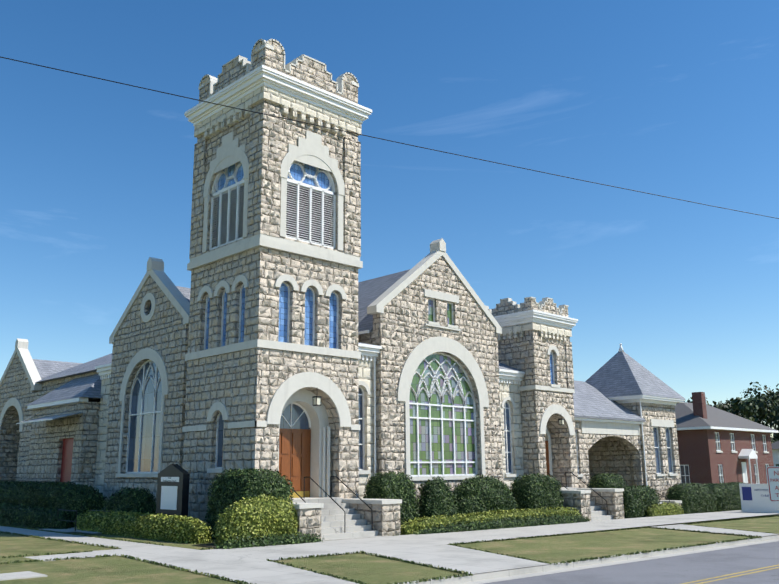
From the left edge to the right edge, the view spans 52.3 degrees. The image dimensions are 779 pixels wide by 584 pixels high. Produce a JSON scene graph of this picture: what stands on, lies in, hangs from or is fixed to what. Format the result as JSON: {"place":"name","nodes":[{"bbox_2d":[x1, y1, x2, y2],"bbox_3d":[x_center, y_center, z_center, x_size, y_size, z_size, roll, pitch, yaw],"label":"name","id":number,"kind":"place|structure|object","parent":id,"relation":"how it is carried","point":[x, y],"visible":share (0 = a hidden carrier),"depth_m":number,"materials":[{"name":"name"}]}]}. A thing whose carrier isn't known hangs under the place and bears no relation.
{"place":"outdoors","nodes":[
{"label":"outdoors","id":0,"kind":"place"},
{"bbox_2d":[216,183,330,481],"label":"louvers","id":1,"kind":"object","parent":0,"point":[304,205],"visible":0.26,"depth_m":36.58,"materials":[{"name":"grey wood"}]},
{"bbox_2d":[42,41,573,390],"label":"church stone blocks","id":2,"kind":"structure","parent":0,"point":[264,189],"depth_m":37.59,"materials":[{"name":"beige stone"}]},
{"bbox_2d":[26,269,684,421],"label":"church roofs","id":3,"kind":"structure","parent":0,"point":[617,374],"depth_m":53.59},
{"bbox_2d":[57,396,669,532],"bbox_3d":[1.686,9.591,44.216,34.744,6.435,12.924,11,-17,-43],"label":"church ironwork","id":4,"kind":"object","parent":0,"point":[177,470],"visible":0.58,"depth_m":32.99,"materials":[{"name":"black metal"}]},
{"bbox_2d":[160,477,178,509],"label":"white sign panels","id":5,"kind":"object","parent":4,"relation":"attached to","point":[168,497],"visible":0.86,"depth_m":33.03,"materials":[{"name":"white plastic"}]},
{"bbox_2d":[194,86,571,340],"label":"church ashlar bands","id":6,"kind":"object","parent":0,"point":[219,121],"visible":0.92,"depth_m":37.44,"materials":[{"name":"beige stone"}]},
{"bbox_2d":[0,511,778,583],"bbox_3d":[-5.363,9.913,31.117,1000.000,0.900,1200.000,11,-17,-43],"label":"ground grass","id":7,"kind":"structure","parent":0,"point":[362,567],"depth_m":24.32,"materials":[{"name":"green plant"}]},
{"bbox_2d":[0,571,46,580],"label":"concrete slab","id":8,"kind":"structure","parent":7,"relation":"on","point":[17,575],"depth_m":19.33,"materials":[{"name":"concrete"}]},
{"bbox_2d":[0,503,71,528],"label":"hedge","id":9,"kind":"object","parent":7,"relation":"on","point":[21,515],"visible":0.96,"depth_m":38.16,"materials":[{"name":"green plant"}]},
{"bbox_2d":[0,480,106,527],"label":"long hedge","id":10,"kind":"object","parent":7,"relation":"on","point":[78,498],"visible":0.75,"depth_m":39.55,"materials":[{"name":"green plant"}]},
{"bbox_2d":[101,486,155,514],"bbox_3d":[-11.794,9.864,36.041,1.960,2.079,4.252,11,-17,-43],"label":"round hedge","id":11,"kind":"object","parent":7,"relation":"on","point":[125,499],"visible":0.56,"depth_m":35.35,"materials":[{"name":"green plant"}]},
{"bbox_2d":[204,468,293,539],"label":"bush","id":12,"kind":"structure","parent":7,"relation":"on","point":[230,487],"depth_m":30.68,"materials":[{"name":"green plant"}]},
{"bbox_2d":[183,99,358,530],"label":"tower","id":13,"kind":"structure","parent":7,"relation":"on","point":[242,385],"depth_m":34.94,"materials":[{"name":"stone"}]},
{"bbox_2d":[358,356,373,497],"bbox_3d":[-2.765,7.563,38.637,2.120,8.600,3.900,11,-17,-43],"label":"link","id":14,"kind":"object","parent":7,"relation":"on","point":[366,372],"visible":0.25,"depth_m":38.00,"materials":[{"name":"stone"}]},
{"bbox_2d":[0,39,768,508],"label":"stone trim","id":15,"kind":"structure","parent":7,"relation":"on","point":[310,149],"depth_m":37.34,"materials":[{"name":"beige stone"}]},
{"bbox_2d":[0,354,56,481],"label":"gable","id":16,"kind":"structure","parent":15,"relation":"attached to","point":[14,447],"depth_m":56.58,"materials":[{"name":"stone"}]},
{"bbox_2d":[26,402,99,487],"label":"stone wall","id":17,"kind":"structure","parent":15,"relation":"on","point":[47,437],"depth_m":45.93,"materials":[{"name":"stone"}]},
{"bbox_2d":[16,403,82,423],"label":"awning","id":18,"kind":"object","parent":17,"relation":"attached to","point":[53,417],"visible":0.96,"depth_m":45.02,"materials":[{"name":"grey metal"}]},
{"bbox_2d":[60,438,73,483],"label":"door","id":19,"kind":"structure","parent":17,"relation":"on","point":[66,464],"depth_m":45.62,"materials":[{"name":"red wood"}]},
{"bbox_2d":[94,378,110,492],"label":"buttress","id":20,"kind":"structure","parent":15,"relation":"attached to","point":[102,437],"depth_m":44.30,"materials":[{"name":"stone"}]},
{"bbox_2d":[103,276,188,505],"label":"gable","id":21,"kind":"structure","parent":15,"relation":"attached to","point":[164,332],"depth_m":40.71,"materials":[{"name":"stone"}]},
{"bbox_2d":[373,256,502,510],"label":"gable wall","id":22,"kind":"structure","parent":15,"relation":"attached to","point":[401,331],"depth_m":41.37,"materials":[{"name":"stone"}]},
{"bbox_2d":[499,382,523,488],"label":"link","id":23,"kind":"object","parent":15,"relation":"attached to","point":[512,391],"visible":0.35,"depth_m":45.70,"materials":[{"name":"stone"}]},
{"bbox_2d":[575,420,643,487],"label":"stone archway","id":24,"kind":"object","parent":15,"relation":"attached to","point":[586,442],"depth_m":50.26,"materials":[{"name":"stone"}]},
{"bbox_2d":[618,343,623,351],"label":"roof finial","id":25,"kind":"object","parent":15,"relation":"on","point":[621,348],"visible":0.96,"depth_m":59.07,"materials":[{"name":"white paint"}]},
{"bbox_2d":[0,510,778,583],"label":"pavements","id":26,"kind":"structure","parent":7,"relation":"on","point":[249,565],"depth_m":26.00,"materials":[{"name":"concrete"}]},
{"bbox_2d":[74,509,212,543],"bbox_3d":[-10.451,9.589,32.708,1.258,1.095,10.705,11,-17,-43],"label":"low hedge","id":27,"kind":"object","parent":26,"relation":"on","point":[170,528],"visible":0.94,"depth_m":31.33,"materials":[{"name":"green plant"}]},
{"bbox_2d":[215,532,323,548],"bbox_3d":[-4.157,8.814,28.149,4.689,0.545,0.888,11,-17,-43],"label":"border","id":28,"kind":"object","parent":26,"relation":"on","point":[285,539],"visible":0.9,"depth_m":27.92,"materials":[{"name":"green plant"}]},
{"bbox_2d":[410,513,589,534],"bbox_3d":[5.664,10.878,37.288,13.548,0.670,0.865,11,-17,-43],"label":"border","id":29,"kind":"object","parent":26,"relation":"on","point":[550,519],"visible":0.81,"depth_m":36.88,"materials":[{"name":"green plant"}]},
{"bbox_2d":[645,502,683,516],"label":"low hedge row","id":30,"kind":"object","parent":26,"relation":"on","point":[663,509],"visible":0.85,"depth_m":48.01,"materials":[{"name":"green plant"}]},
{"bbox_2d":[739,484,778,514],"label":"sign","id":31,"kind":"object","parent":26,"relation":"on","point":[759,503],"visible":0.67,"depth_m":51.09,"materials":[{"name":"white"}]},
{"bbox_2d":[742,487,751,499],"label":"sign panel","id":32,"kind":"object","parent":31,"relation":"attached to","point":[746,493],"visible":1,"depth_m":51.65,"materials":[{"name":"blue"}]},
{"bbox_2d":[198,518,626,546],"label":"planting beds","id":33,"kind":"object","parent":7,"relation":"on","point":[209,545],"visible":0.07,"depth_m":27.78,"materials":[{"name":"brown soil"}]},
{"bbox_2d":[212,493,301,545],"bbox_3d":[-4.730,8.347,29.088,3.797,1.899,1.766,11,-17,-43],"label":"hedge mound","id":34,"kind":"object","parent":33,"relation":"on","point":[264,515],"visible":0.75,"depth_m":28.38,"materials":[{"name":"green plant"}]},
{"bbox_2d":[363,470,419,526],"bbox_3d":[0.075,9.361,35.377,2.634,2.768,1.816,11,-17,-43],"label":"hedge right of steps","id":35,"kind":"object","parent":33,"relation":"on","point":[393,485],"visible":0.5,"depth_m":34.97,"materials":[{"name":"green plant"}]},
{"bbox_2d":[417,476,458,519],"bbox_3d":[2.074,9.805,36.736,2.332,2.535,1.947,11,-17,-43],"label":"round hedge","id":36,"kind":"object","parent":33,"relation":"on","point":[436,496],"visible":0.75,"depth_m":36.22,"materials":[{"name":"green plant"}]},
{"bbox_2d":[452,474,517,515],"bbox_3d":[4.542,10.319,39.104,4.904,2.667,2.101,11,-17,-43],"label":"bush","id":37,"kind":"object","parent":33,"relation":"on","point":[479,493],"visible":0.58,"depth_m":38.42,"materials":[{"name":"green plant"}]},
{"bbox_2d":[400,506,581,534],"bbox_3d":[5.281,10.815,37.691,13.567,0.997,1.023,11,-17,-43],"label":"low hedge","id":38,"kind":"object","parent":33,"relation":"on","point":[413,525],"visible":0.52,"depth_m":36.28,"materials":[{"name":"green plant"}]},
{"bbox_2d":[510,473,563,510],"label":"hedge","id":39,"kind":"object","parent":33,"relation":"on","point":[532,491],"visible":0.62,"depth_m":41.63,"materials":[{"name":"green plant"}]},
{"bbox_2d":[623,485,660,517],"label":"hedge","id":40,"kind":"object","parent":33,"relation":"on","point":[638,500],"visible":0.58,"depth_m":47.26,"materials":[{"name":"green plant"}]},
{"bbox_2d":[497,330,578,487],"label":"tower","id":41,"kind":"structure","parent":7,"relation":"on","point":[535,403],"depth_m":47.27,"materials":[{"name":"stone"}]},
{"bbox_2d":[586,473,627,488],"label":"hedge","id":42,"kind":"object","parent":7,"relation":"on","point":[604,480],"visible":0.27,"depth_m":47.33,"materials":[{"name":"green plant"}]},
{"bbox_2d":[588,402,680,499],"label":"stone wall","id":43,"kind":"structure","parent":7,"relation":"on","point":[609,455],"depth_m":55.60,"materials":[{"name":"stone"}]},
{"bbox_2d":[665,483,716,513],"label":"bush","id":44,"kind":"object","parent":7,"relation":"on","point":[697,497],"depth_m":53.30,"materials":[{"name":"green plant"}]},
{"bbox_2d":[677,429,773,484],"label":"brick wall","id":45,"kind":"structure","parent":7,"relation":"on","point":[700,457],"depth_m":72.16,"materials":[{"name":"red brick"}]},
{"bbox_2d":[680,433,767,483],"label":"windows","id":46,"kind":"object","parent":45,"relation":"on","point":[686,473],"depth_m":71.93,"materials":[{"name":"grey"}]},
{"bbox_2d":[686,397,764,424],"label":"tree","id":47,"kind":"object","parent":7,"relation":"on","point":[755,419],"depth_m":109.94,"materials":[{"name":"green plant"}]},
{"bbox_2d":[706,482,749,511],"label":"hedge","id":48,"kind":"object","parent":7,"relation":"on","point":[727,495],"visible":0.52,"depth_m":57.19,"materials":[{"name":"green plant"}]},
{"bbox_2d":[710,394,778,443],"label":"tree","id":49,"kind":"object","parent":7,"relation":"on","point":[756,406],"visible":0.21,"depth_m":98.88,"materials":[{"name":"green plant"}]},
{"bbox_2d":[741,382,778,438],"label":"tree","id":50,"kind":"object","parent":7,"relation":"on","point":[773,395],"depth_m":118.57,"materials":[{"name":"green plant"}]},
{"bbox_2d":[760,391,778,440],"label":"tree","id":51,"kind":"object","parent":7,"relation":"on","point":[775,418],"visible":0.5,"depth_m":106.74,"materials":[{"name":"green plant"}]},
{"bbox_2d":[766,466,778,501],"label":"sign","id":52,"kind":"object","parent":7,"relation":"on","point":[772,483],"visible":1,"depth_m":10.54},
{"bbox_2d":[767,467,778,500],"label":"sign frame","id":53,"kind":"object","parent":52,"relation":"attached to","point":[768,482],"visible":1,"depth_m":10.56,"materials":[{"name":"red"}]},
{"bbox_2d":[0,57,778,218],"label":"overhead power line","id":54,"kind":"object","parent":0,"point":[356,133],"visible":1,"depth_m":12.60,"materials":[{"name":"black metal"}]},
{"bbox_2d":[0,0,778,436],"label":"sky","id":55,"kind":"structure","parent":0,"point":[678,99],"materials":[{"name":"blue"}]},
{"bbox_2d":[27,65,778,487],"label":"white trim","id":56,"kind":"structure","parent":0,"point":[249,83],"depth_m":38.68,"materials":[{"name":"white paint"}]},
{"bbox_2d":[206,162,553,383],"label":"stained glass windows","id":57,"kind":"structure","parent":56,"relation":"in","point":[296,172],"depth_m":36.06,"materials":[{"name":"blue glass"}]},
{"bbox_2d":[127,304,671,472],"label":"window glass","id":58,"kind":"object","parent":56,"relation":"in","point":[301,422],"visible":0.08,"depth_m":40.41,"materials":[{"name":"glass"}]},
{"bbox_2d":[409,299,475,474],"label":"stained glass window","id":59,"kind":"structure","parent":56,"relation":"in","point":[424,468],"depth_m":41.48,"materials":[{"name":"green glass"}]},
{"bbox_2d":[279,428,549,497],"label":"church doors","id":60,"kind":"structure","parent":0,"point":[295,447],"depth_m":34.86,"materials":[{"name":"brown wood"}]},
{"bbox_2d":[290,491,308,497],"bbox_3d":[-4.294,8.776,34.334,2.100,0.260,0.015,11,-17,-43],"label":"church door brass","id":61,"kind":"object","parent":60,"relation":"attached to","point":[300,493],"visible":0.43,"depth_m":34.73,"materials":[{"name":"gold metal"}]},
{"bbox_2d":[313,397,563,423],"bbox_3d":[3.502,6.152,40.286,18.760,0.580,0.310,11,-17,-43],"label":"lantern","id":62,"kind":"object","parent":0,"point":[319,403],"visible":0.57,"depth_m":33.92,"materials":[{"name":"white glass"}]},
{"bbox_2d":[290,488,612,539],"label":"church steps","id":63,"kind":"structure","parent":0,"point":[332,519],"depth_m":32.57,"materials":[{"name":"grey concrete"}]},
{"bbox_2d":[296,491,681,538],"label":"church step cheek walls","id":64,"kind":"structure","parent":0,"point":[386,519],"depth_m":32.99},
{"bbox_2d":[484,541,778,583],"bbox_3d":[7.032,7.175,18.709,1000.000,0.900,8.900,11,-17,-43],"label":"road asphalt","id":65,"kind":"structure","parent":0,"point":[680,569],"depth_m":21.69,"materials":[{"name":"grey asphalt"}]},
{"bbox_2d":[398,535,778,583],"bbox_3d":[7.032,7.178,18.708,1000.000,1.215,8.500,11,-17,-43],"label":"kerbs","id":66,"kind":"structure","parent":65,"relation":"on","point":[499,574],"depth_m":22.60,"materials":[{"name":"concrete"}]},
{"bbox_2d":[456,539,778,583],"bbox_3d":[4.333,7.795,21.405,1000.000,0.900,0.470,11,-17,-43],"label":"gutter","id":67,"kind":"object","parent":65,"relation":"on","point":[588,566],"visible":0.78,"depth_m":23.35,"materials":[{"name":"concrete"}]},
{"bbox_2d":[681,565,778,583],"bbox_3d":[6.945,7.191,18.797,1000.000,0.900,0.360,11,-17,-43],"label":"road centre lines","id":68,"kind":"object","parent":65,"relation":"on","point":[732,574],"depth_m":20.77,"materials":[{"name":"yellow paint"}]},
{"bbox_2d":[675,402,778,448],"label":"house roofs","id":69,"kind":"structure","parent":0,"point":[686,417],"depth_m":75.50,"materials":[{"name":"grey"}]},
{"bbox_2d":[692,392,706,418],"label":"house chimney","id":70,"kind":"object","parent":69,"relation":"on","point":[699,403],"visible":0.64,"depth_m":73.19,"materials":[{"name":"red brick"}]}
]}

